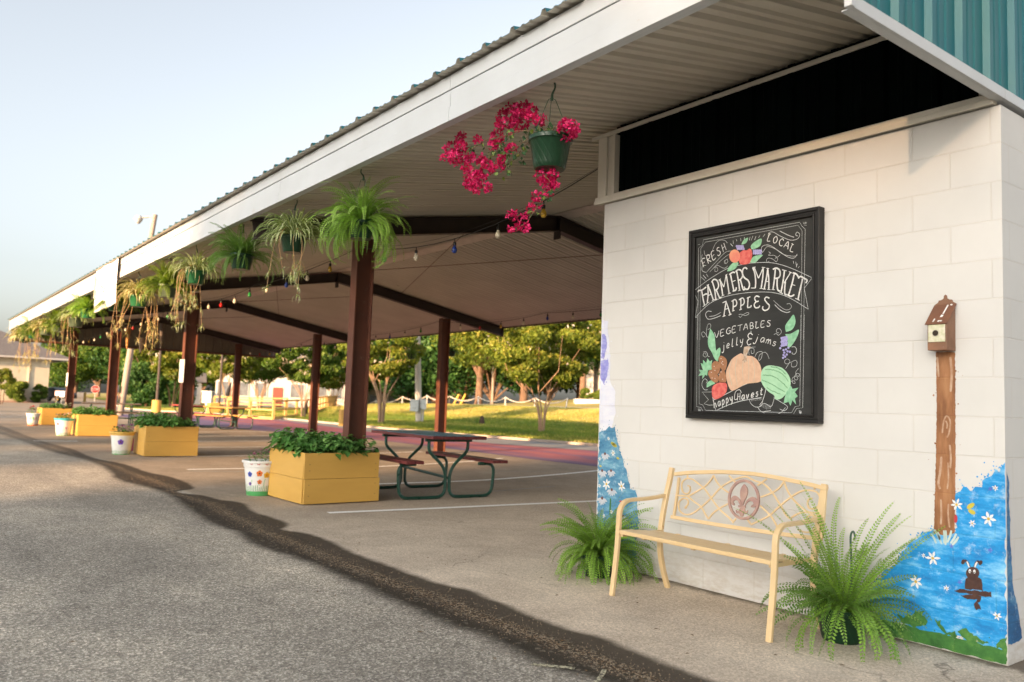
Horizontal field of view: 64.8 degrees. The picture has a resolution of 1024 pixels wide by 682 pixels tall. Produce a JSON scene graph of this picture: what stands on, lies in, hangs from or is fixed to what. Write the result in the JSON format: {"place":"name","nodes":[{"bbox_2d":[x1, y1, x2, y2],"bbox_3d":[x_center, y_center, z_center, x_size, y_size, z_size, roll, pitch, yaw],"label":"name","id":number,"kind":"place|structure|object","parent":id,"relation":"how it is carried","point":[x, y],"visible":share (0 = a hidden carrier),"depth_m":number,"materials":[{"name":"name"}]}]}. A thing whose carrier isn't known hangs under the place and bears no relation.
{"place":"outdoors","nodes":[
{"label":"outdoors","id":0,"kind":"place"},
{"bbox_2d":[0,0,576,403],"label":"sky","id":1,"kind":"structure","parent":0,"point":[112,112],"materials":[{"name":"blue"}]},
{"bbox_2d":[86,393,598,443],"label":"grass bank","id":2,"kind":"structure","parent":0,"point":[570,403],"depth_m":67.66,"materials":[{"name":"plant"}]},
{"bbox_2d":[133,349,203,406],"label":"crepe myrtle","id":3,"kind":"object","parent":2,"relation":"on","point":[169,369],"visible":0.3,"depth_m":64.96,"materials":[{"name":"green plant"}]},
{"bbox_2d":[196,353,263,406],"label":"crepe myrtle","id":4,"kind":"object","parent":2,"relation":"on","point":[211,365],"visible":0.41,"depth_m":61.23,"materials":[{"name":"green plant"}]},
{"bbox_2d":[241,353,291,408],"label":"crepe myrtle","id":5,"kind":"object","parent":2,"relation":"on","point":[264,374],"visible":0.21,"depth_m":67.92,"materials":[{"name":"green plant"}]},
{"bbox_2d":[215,354,344,407],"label":"house","id":6,"kind":"structure","parent":2,"relation":"on","point":[282,388],"depth_m":87.91,"materials":[{"name":"grey"}]},
{"bbox_2d":[216,380,230,395],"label":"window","id":7,"kind":"structure","parent":6,"relation":"in","point":[225,383],"depth_m":86.33,"materials":[{"name":"white glass"}]},
{"bbox_2d":[240,382,248,396],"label":"window","id":8,"kind":"structure","parent":6,"relation":"in","point":[244,388],"depth_m":86.93,"materials":[{"name":"white glass"}]},
{"bbox_2d":[254,382,267,396],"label":"window","id":9,"kind":"structure","parent":6,"relation":"in","point":[260,385],"depth_m":87.39,"materials":[{"name":"white glass"}]},
{"bbox_2d":[272,387,282,406],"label":"door","id":10,"kind":"structure","parent":6,"relation":"in","point":[277,392],"depth_m":87.84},
{"bbox_2d":[289,383,304,398],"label":"window","id":11,"kind":"structure","parent":6,"relation":"in","point":[293,392],"depth_m":88.38,"materials":[{"name":"white glass"}]},
{"bbox_2d":[261,344,346,416],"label":"crepe myrtle","id":12,"kind":"object","parent":2,"relation":"on","point":[298,370],"visible":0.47,"depth_m":46.14,"materials":[{"name":"green plant"}]},
{"bbox_2d":[319,349,346,405],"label":"crepe myrtle","id":13,"kind":"object","parent":2,"relation":"on","point":[336,382],"visible":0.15,"depth_m":80.70,"materials":[{"name":"green plant"}]},
{"bbox_2d":[337,337,427,422],"bbox_3d":[-6.413,1.045,40.075,4.090,6.254,4.316,2,-5,6],"label":"crepe myrtle","id":14,"kind":"object","parent":2,"relation":"on","point":[399,366],"visible":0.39,"depth_m":39.46,"materials":[{"name":"green plant"}]},
{"bbox_2d":[410,336,421,421],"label":"utility pole","id":15,"kind":"object","parent":2,"relation":"on","point":[415,404],"visible":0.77,"depth_m":42.76,"materials":[{"name":"metal"}]},
{"bbox_2d":[388,335,469,402],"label":"distant tree","id":16,"kind":"object","parent":2,"relation":"on","point":[426,374],"visible":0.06,"depth_m":88.07,"materials":[{"name":"green plant"}]},
{"bbox_2d":[420,335,489,403],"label":"distant tree","id":17,"kind":"object","parent":2,"relation":"on","point":[461,389],"visible":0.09,"depth_m":87.11,"materials":[{"name":"green plant"}]},
{"bbox_2d":[370,395,567,407],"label":"rope fence","id":18,"kind":"object","parent":2,"relation":"on","point":[427,396],"visible":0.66,"depth_m":62.36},
{"bbox_2d":[429,328,516,403],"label":"oak tree","id":19,"kind":"object","parent":2,"relation":"on","point":[476,359],"visible":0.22,"depth_m":75.95,"materials":[{"name":"green plant"}]},
{"bbox_2d":[425,342,546,403],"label":"distant tree","id":20,"kind":"object","parent":2,"relation":"on","point":[499,386],"visible":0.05,"depth_m":87.22,"materials":[{"name":"green plant"}]},
{"bbox_2d":[485,328,550,402],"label":"oak tree","id":21,"kind":"object","parent":2,"relation":"on","point":[523,396],"visible":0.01,"depth_m":79.48,"materials":[{"name":"brown plant"}]},
{"bbox_2d":[496,342,560,397],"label":"distant tree","id":22,"kind":"object","parent":2,"relation":"on","point":[507,378],"visible":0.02,"depth_m":88.23,"materials":[{"name":"green plant"}]},
{"bbox_2d":[480,321,600,430],"bbox_3d":[1.396,0.835,33.636,5.465,6.121,4.815,6,-6,-37],"label":"crepe myrtle","id":23,"kind":"object","parent":2,"relation":"on","point":[527,358],"visible":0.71,"depth_m":32.77,"materials":[{"name":"green plant"}]},
{"bbox_2d":[491,329,600,400],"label":"distant tree","id":24,"kind":"object","parent":2,"relation":"on","point":[588,365],"visible":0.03,"depth_m":86.48,"materials":[{"name":"green plant"}]},
{"bbox_2d":[548,320,601,398],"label":"oak tree","id":25,"kind":"object","parent":2,"relation":"on","point":[596,324],"visible":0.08,"depth_m":78.18,"materials":[{"name":"brown plant"}]},
{"bbox_2d":[555,356,597,397],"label":"distant tree","id":26,"kind":"object","parent":2,"relation":"on","point":[577,389],"visible":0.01,"depth_m":91.24,"materials":[{"name":"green plant"}]},
{"bbox_2d":[573,398,598,403],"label":"white planter wall","id":27,"kind":"structure","parent":2,"relation":"on","point":[582,401],"depth_m":71.58,"materials":[{"name":"concrete"}]},
{"bbox_2d":[579,387,592,398],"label":"shrub","id":28,"kind":"object","parent":27,"relation":"in","point":[584,392],"visible":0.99,"depth_m":72.52,"materials":[{"name":"green plant"}]},
{"bbox_2d":[586,358,599,394],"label":"white church","id":29,"kind":"structure","parent":2,"relation":"on","point":[592,381],"depth_m":85.71,"materials":[{"name":"grey"}]},
{"bbox_2d":[119,414,597,466],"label":"painted path","id":30,"kind":"structure","parent":0,"point":[581,457],"depth_m":23.63,"materials":[{"name":"paint"}]},
{"bbox_2d":[163,404,219,426],"bbox_3d":[-12.290,2.835,30.767,1.872,0.790,1.430,-2,-6,41],"label":"picnic table","id":31,"kind":"object","parent":30,"relation":"on","point":[194,406],"visible":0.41,"depth_m":30.55,"materials":[{"name":"red paint"}]},
{"bbox_2d":[194,406,257,429],"bbox_3d":[-10.358,2.780,29.223,1.872,0.790,1.430,-2,-6,38],"label":"picnic table","id":32,"kind":"object","parent":30,"relation":"on","point":[226,415],"visible":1,"depth_m":29.06,"materials":[{"name":"yellow paint"}]},
{"bbox_2d":[5,476,894,681],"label":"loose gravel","id":33,"kind":"structure","parent":0,"point":[422,594],"depth_m":4.79,"materials":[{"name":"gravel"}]},
{"bbox_2d":[0,392,1023,681],"bbox_3d":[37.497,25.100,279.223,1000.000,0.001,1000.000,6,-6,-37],"label":"ground","id":34,"kind":"structure","parent":0,"point":[146,594],"depth_m":5.01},
{"bbox_2d":[0,368,16,403],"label":"tree","id":35,"kind":"object","parent":34,"relation":"on","point":[7,375],"visible":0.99,"depth_m":59.11,"materials":[{"name":"green plant"}]},
{"bbox_2d":[4,381,28,402],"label":"shrub","id":36,"kind":"object","parent":34,"relation":"on","point":[15,391],"visible":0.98,"depth_m":68.08,"materials":[{"name":"green plant"}]},
{"bbox_2d":[26,405,40,425],"bbox_3d":[-15.550,2.416,26.220,0.458,0.661,0.436,6,-6,-37],"label":"painted flower pot","id":37,"kind":"object","parent":34,"relation":"on","point":[32,419],"visible":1,"depth_m":26.09,"materials":[{"name":"paint"}]},
{"bbox_2d":[0,331,68,402],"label":"cream building","id":38,"kind":"structure","parent":34,"relation":"on","point":[38,373],"depth_m":70.20,"materials":[{"name":"grey"}]},
{"bbox_2d":[30,383,48,402],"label":"shrub","id":39,"kind":"object","parent":34,"relation":"on","point":[37,396],"visible":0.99,"depth_m":69.63,"materials":[{"name":"green plant"}]},
{"bbox_2d":[37,407,73,424],"bbox_3d":[-15.573,2.561,27.509,0.969,0.553,1.008,6,-6,-39],"label":"planter box","id":40,"kind":"object","parent":34,"relation":"on","point":[48,416],"visible":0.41,"depth_m":27.01,"materials":[{"name":"wood"}]},
{"bbox_2d":[47,387,76,401],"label":"parked car","id":41,"kind":"object","parent":34,"relation":"on","point":[51,392],"visible":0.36,"depth_m":82.47,"materials":[{"name":"black metal"}]},
{"bbox_2d":[54,412,74,435],"bbox_3d":[-11.736,2.165,21.145,0.498,0.615,0.490,6,-6,-37],"label":"painted flower pot","id":42,"kind":"object","parent":34,"relation":"on","point":[63,425],"visible":1,"depth_m":20.99,"materials":[{"name":"ceramic"}]},
{"bbox_2d":[42,346,89,391],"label":"distant tree","id":43,"kind":"object","parent":34,"relation":"on","point":[55,384],"visible":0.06,"depth_m":151.33,"materials":[{"name":"green plant"}]},
{"bbox_2d":[41,343,109,393],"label":"distant tree","id":44,"kind":"object","parent":34,"relation":"on","point":[84,370],"visible":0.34,"depth_m":129.50,"materials":[{"name":"green plant"}]},
{"bbox_2d":[71,414,118,435],"bbox_3d":[-11.220,2.246,21.681,0.969,0.553,1.008,6,-6,-37],"label":"planter box","id":45,"kind":"object","parent":34,"relation":"on","point":[91,425],"visible":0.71,"depth_m":21.27,"materials":[{"name":"wood"}]},
{"bbox_2d":[77,346,131,398],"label":"distant tree","id":46,"kind":"object","parent":34,"relation":"on","point":[101,376],"visible":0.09,"depth_m":129.93,"materials":[{"name":"green plant"}]},
{"bbox_2d":[81,402,141,425],"bbox_3d":[-14.108,2.578,28.383,1.872,0.790,1.430,5,-5,-30],"label":"picnic table","id":47,"kind":"object","parent":34,"relation":"on","point":[131,413],"visible":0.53,"depth_m":28.28,"materials":[{"name":"grey paint"}]},
{"bbox_2d":[109,424,135,454],"bbox_3d":[-7.469,1.871,15.462,0.469,0.590,0.469,6,-6,-37],"label":"painted flower pot","id":48,"kind":"object","parent":34,"relation":"on","point":[121,442],"visible":1,"depth_m":15.32,"materials":[{"name":"ceramic"}]},
{"bbox_2d":[104,348,161,383],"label":"distant tree","id":49,"kind":"object","parent":34,"relation":"on","point":[123,363],"visible":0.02,"depth_m":105.91,"materials":[{"name":"green plant"}]},
{"bbox_2d":[116,214,157,415],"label":"utility pole","id":50,"kind":"object","parent":34,"relation":"on","point":[128,360],"visible":0.52,"depth_m":40.65,"materials":[{"name":"brown wood"}]},
{"bbox_2d":[118,361,169,406],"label":"dark bush","id":51,"kind":"object","parent":34,"relation":"on","point":[142,385],"visible":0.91,"depth_m":64.83,"materials":[{"name":"green plant"}]},
{"bbox_2d":[151,351,161,412],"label":"lamp post","id":52,"kind":"object","parent":34,"relation":"on","point":[156,405],"visible":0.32,"depth_m":49.72,"materials":[{"name":"yellow concrete"}]},
{"bbox_2d":[133,425,198,455],"bbox_3d":[-6.727,1.922,15.685,0.969,0.553,1.008,5,-6,-36],"label":"planter box","id":53,"kind":"object","parent":34,"relation":"on","point":[162,441],"visible":0.9,"depth_m":15.29,"materials":[{"name":"wood"}]},
{"bbox_2d":[134,413,164,426],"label":"leafy plant","id":54,"kind":"object","parent":53,"relation":"on","point":[144,416],"visible":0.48,"depth_m":15.44,"materials":[{"name":"green plant"}]},
{"bbox_2d":[139,415,170,427],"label":"leafy plant","id":55,"kind":"object","parent":53,"relation":"on","point":[158,421],"visible":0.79,"depth_m":15.22,"materials":[{"name":"green plant"}]},
{"bbox_2d":[154,416,186,427],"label":"leafy plant","id":56,"kind":"object","parent":53,"relation":"in","point":[173,423],"visible":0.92,"depth_m":15.29,"materials":[{"name":"green plant"}]},
{"bbox_2d":[161,378,197,404],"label":"dark bush","id":57,"kind":"object","parent":34,"relation":"on","point":[165,398],"visible":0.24,"depth_m":76.32,"materials":[{"name":"green plant"}]},
{"bbox_2d":[154,358,215,402],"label":"distant tree","id":58,"kind":"object","parent":34,"relation":"on","point":[209,379],"visible":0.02,"depth_m":109.21,"materials":[{"name":"green plant"}]},
{"bbox_2d":[193,373,206,403],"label":"house","id":59,"kind":"structure","parent":34,"relation":"on","point":[200,380],"depth_m":91.25,"materials":[{"name":"grey"}]},
{"bbox_2d":[201,391,214,405],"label":"white cabinet","id":60,"kind":"object","parent":34,"relation":"on","point":[207,396],"visible":0.84,"depth_m":53.33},
{"bbox_2d":[218,355,222,411],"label":"lamp post","id":61,"kind":"object","parent":34,"relation":"on","point":[220,385],"visible":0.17,"depth_m":54.89,"materials":[{"name":"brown metal"}]},
{"bbox_2d":[213,396,287,410],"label":"wooden fence","id":62,"kind":"object","parent":34,"relation":"on","point":[252,398],"visible":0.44,"depth_m":60.89,"materials":[{"name":"yellow wood"}]},
{"bbox_2d":[242,449,271,495],"bbox_3d":[-3.060,1.589,9.819,0.447,0.557,0.447,6,-6,-37],"label":"painted flower pot","id":63,"kind":"object","parent":34,"relation":"on","point":[257,470],"visible":0.86,"depth_m":9.66,"materials":[{"name":"paint"}]},
{"bbox_2d":[226,398,306,419],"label":"wooden fence","id":64,"kind":"object","parent":34,"relation":"on","point":[285,409],"visible":0.66,"depth_m":44.35,"materials":[{"name":"yellow wood"}]},
{"bbox_2d":[16,419,597,512],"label":"parking lines","id":65,"kind":"object","parent":34,"relation":"on","point":[441,481],"visible":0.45,"depth_m":10.21,"materials":[{"name":"paint"}]},
{"bbox_2d":[306,396,336,413],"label":"wooden fence","id":66,"kind":"object","parent":34,"relation":"on","point":[327,401],"visible":0.26,"depth_m":64.38,"materials":[{"name":"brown wood"}]},
{"bbox_2d":[268,448,379,504],"bbox_3d":[-2.253,1.589,9.649,0.969,0.563,1.008,6,-6,-39],"label":"planter box","id":67,"kind":"object","parent":34,"relation":"on","point":[311,478],"visible":0.94,"depth_m":9.27,"materials":[{"name":"yellow painted wood"},{"name":"soil"},{"name":"green foliage"}]},
{"bbox_2d":[262,427,312,450],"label":"leafy plant","id":68,"kind":"object","parent":67,"relation":"in","point":[275,434],"visible":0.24,"depth_m":9.66,"materials":[{"name":"green plant"}]},
{"bbox_2d":[272,428,321,452],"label":"leafy plant","id":69,"kind":"object","parent":67,"relation":"in","point":[286,440],"visible":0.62,"depth_m":9.40,"materials":[{"name":"green plant"}]},
{"bbox_2d":[288,437,334,457],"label":"leafy plant","id":70,"kind":"object","parent":67,"relation":"on","point":[312,445],"visible":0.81,"depth_m":9.18,"materials":[{"name":"green plant"}]},
{"bbox_2d":[297,431,341,451],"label":"leafy plant","id":71,"kind":"object","parent":67,"relation":"on","point":[332,435],"visible":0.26,"depth_m":9.61,"materials":[{"name":"green plant"}]},
{"bbox_2d":[315,436,362,460],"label":"leafy plant","id":72,"kind":"object","parent":67,"relation":"in","point":[333,447],"visible":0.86,"depth_m":9.27,"materials":[{"name":"green plant"}]},
{"bbox_2d":[334,434,378,456],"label":"leafy plant","id":73,"kind":"object","parent":67,"relation":"on","point":[365,452],"visible":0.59,"depth_m":9.52,"materials":[{"name":"green plant"}]},
{"bbox_2d":[97,405,597,450],"bbox_3d":[-14.209,4.236,44.169,6.504,0.001,84.073,6,-6,-39],"label":"road strip","id":74,"kind":"object","parent":34,"relation":"on","point":[533,443],"visible":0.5,"depth_m":26.21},
{"bbox_2d":[116,405,597,445],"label":"kerb","id":75,"kind":"structure","parent":34,"relation":"on","point":[539,440],"depth_m":29.56,"materials":[{"name":"concrete"}]},
{"bbox_2d":[368,386,403,403],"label":"house","id":76,"kind":"structure","parent":34,"relation":"on","point":[372,396],"depth_m":98.38,"materials":[{"name":"grey"}]},
{"bbox_2d":[371,335,435,403],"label":"distant tree","id":77,"kind":"object","parent":34,"relation":"on","point":[398,388],"visible":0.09,"depth_m":90.64,"materials":[{"name":"green plant"}]},
{"bbox_2d":[371,429,507,499],"bbox_3d":[-1.151,1.607,10.637,1.430,0.790,1.822,5,-6,-34],"label":"picnic table","id":78,"kind":"object","parent":34,"relation":"on","point":[429,437],"visible":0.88,"depth_m":10.27,"materials":[{"name":"maroon painted wood"},{"name":"dark green painted metal"}]},
{"bbox_2d":[8,0,997,452],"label":"market pavilion","id":79,"kind":"structure","parent":34,"relation":"on","point":[604,66],"depth_m":9.72,"materials":[{"name":"metal"}]},
{"bbox_2d":[6,324,42,372],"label":"hanging spider plant","id":80,"kind":"object","parent":79,"relation":"hanging from","point":[27,339],"visible":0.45,"depth_m":25.46,"materials":[{"name":"plant"}]},
{"bbox_2d":[14,315,55,343],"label":"hanging fern","id":81,"kind":"object","parent":79,"relation":"hanging from","point":[31,335],"visible":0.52,"depth_m":23.65,"materials":[{"name":"plant"}]},
{"bbox_2d":[24,314,65,363],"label":"hanging spider plant","id":82,"kind":"object","parent":79,"relation":"hanging from","point":[36,326],"visible":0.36,"depth_m":21.79,"materials":[{"name":"plant"}]},
{"bbox_2d":[34,308,80,336],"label":"hanging fern","id":83,"kind":"object","parent":79,"relation":"hanging from","point":[53,325],"visible":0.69,"depth_m":20.07,"materials":[{"name":"plant"}]},
{"bbox_2d":[53,302,97,354],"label":"hanging spider plant","id":84,"kind":"object","parent":79,"relation":"hanging from","point":[76,321],"visible":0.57,"depth_m":18.15,"materials":[{"name":"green plant"}]},
{"bbox_2d":[63,289,107,323],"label":"hanging fern","id":85,"kind":"object","parent":79,"relation":"hanging from","point":[85,306],"visible":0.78,"depth_m":17.00,"materials":[{"name":"plant"}]},
{"bbox_2d":[93,258,117,312],"bbox_3d":[-7.433,-0.991,14.752,0.052,0.820,1.984,6,-6,-37],"label":"banner","id":86,"kind":"object","parent":79,"relation":"hanging from","point":[106,276],"visible":0.93,"depth_m":14.67,"materials":[{"name":"fabric"}]},
{"bbox_2d":[91,280,139,313],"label":"hanging fern","id":87,"kind":"object","parent":79,"relation":"hanging from","point":[118,306],"visible":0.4,"depth_m":14.79,"materials":[{"name":"plant"}]},
{"bbox_2d":[108,271,165,349],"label":"hanging spider plant","id":88,"kind":"object","parent":79,"relation":"hanging from","point":[134,299],"visible":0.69,"depth_m":13.46,"materials":[{"name":"plant"}]},
{"bbox_2d":[134,258,190,305],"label":"hanging fern","id":89,"kind":"object","parent":79,"relation":"hanging from","point":[165,284],"visible":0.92,"depth_m":12.00,"materials":[{"name":"plant"}]},
{"bbox_2d":[178,359,184,382],"bbox_3d":[-6.471,0.586,15.808,0.011,0.454,0.320,6,-6,-37],"label":"notice board","id":90,"kind":"object","parent":79,"relation":"attached to","point":[181,370],"visible":1,"depth_m":15.79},
{"bbox_2d":[163,245,226,329],"bbox_3d":[-4.306,-0.713,10.982,0.786,1.224,0.833,5,-6,-33],"label":"hanging spider plant","id":91,"kind":"object","parent":79,"relation":"hanging from","point":[196,267],"visible":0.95,"depth_m":10.89,"materials":[{"name":"green plant"}]},
{"bbox_2d":[202,222,287,283],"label":"hanging fern","id":92,"kind":"object","parent":79,"relation":"hanging from","point":[240,256],"visible":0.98,"depth_m":9.43,"materials":[{"name":"plant"}]},
{"bbox_2d":[252,200,331,298],"bbox_3d":[-2.239,-0.922,8.273,0.846,1.096,0.830,-2,-6,40],"label":"hanging spider plant","id":93,"kind":"object","parent":79,"relation":"hanging from","point":[293,236],"visible":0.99,"depth_m":8.18,"materials":[{"name":"green plant"}]},
{"bbox_2d":[77,168,597,342],"bbox_3d":[-7.319,-0.610,17.265,0.113,0.474,26.764,5,-6,-36],"label":"string light","id":94,"kind":"object","parent":79,"relation":"attached to","point":[543,213],"visible":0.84,"depth_m":9.31,"materials":[{"name":"multicoloured rubber"}]},
{"bbox_2d":[307,169,417,267],"bbox_3d":[-1.273,-1.083,7.067,0.929,0.902,0.914,1,-5,9],"label":"hanging fern","id":95,"kind":"object","parent":79,"relation":"hanging from","point":[363,222],"visible":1,"depth_m":6.97,"materials":[{"name":"plant"}]},
{"bbox_2d":[400,336,420,359],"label":"hanging fern","id":96,"kind":"object","parent":79,"relation":"hanging from","point":[410,354],"visible":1,"depth_m":23.87,"materials":[{"name":"plant"}]},
{"bbox_2d":[237,306,601,354],"bbox_3d":[-2.792,-0.197,20.865,0.086,0.575,26.501,6,-6,-37],"label":"string light","id":97,"kind":"object","parent":79,"relation":"attached to","point":[547,318],"visible":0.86,"depth_m":18.75,"materials":[{"name":"multicoloured rubber"}]},
{"bbox_2d":[449,330,461,357],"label":"hanging fern","id":98,"kind":"object","parent":79,"relation":"hanging from","point":[452,351],"visible":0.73,"depth_m":22.22,"materials":[{"name":"plant"}]},
{"bbox_2d":[439,83,580,232],"bbox_3d":[-0.070,-1.147,5.465,0.281,0.945,1.584,6,-6,-37],"label":"bougainvillea","id":99,"kind":"object","parent":79,"relation":"hanging from","point":[550,148],"visible":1,"depth_m":5.25,"materials":[{"name":"plant"}]},
{"bbox_2d":[531,663,606,681],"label":"faded paint mark","id":100,"kind":"object","parent":34,"relation":"on","point":[601,675],"visible":1,"depth_m":3.67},
{"bbox_2d":[540,497,658,586],"bbox_3d":[0.611,1.472,5.742,0.863,0.799,0.907,6,-6,-37],"label":"floor fern","id":101,"kind":"object","parent":34,"relation":"on","point":[593,553],"visible":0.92,"depth_m":5.67,"materials":[{"name":"plant"}]},
{"bbox_2d":[609,467,828,642],"bbox_3d":[1.219,1.207,4.871,0.554,0.834,1.206,6,-6,-37],"label":"garden bench","id":102,"kind":"object","parent":34,"relation":"on","point":[774,559],"visible":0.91,"depth_m":4.90,"materials":[{"name":"metal"}]},
{"bbox_2d":[592,0,1023,665],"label":"block building","id":103,"kind":"structure","parent":34,"relation":"on","point":[894,148],"depth_m":4.66,"materials":[{"name":"concrete"}]},
{"bbox_2d":[685,206,824,423],"bbox_3d":[1.557,-0.141,5.264,0.060,1.315,1.015,6,-6,-37],"label":"chalkboard","id":104,"kind":"object","parent":103,"relation":"attached to","point":[755,330],"visible":1,"depth_m":5.21,"materials":[{"name":"black wood"}]},
{"bbox_2d":[925,295,956,351],"bbox_3d":[2.269,-0.101,4.271,0.114,0.304,0.114,6,-6,-37],"label":"birdhouse","id":105,"kind":"object","parent":103,"relation":"attached to","point":[940,322],"visible":1,"depth_m":4.25,"materials":[{"name":"wood"}]},
{"bbox_2d":[736,482,944,663],"bbox_3d":[1.779,1.233,4.315,0.946,0.924,0.933,3,-5,-13],"label":"potted fern","id":106,"kind":"object","parent":34,"relation":"on","point":[847,616],"visible":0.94,"depth_m":4.24,"materials":[{"name":"plant"}]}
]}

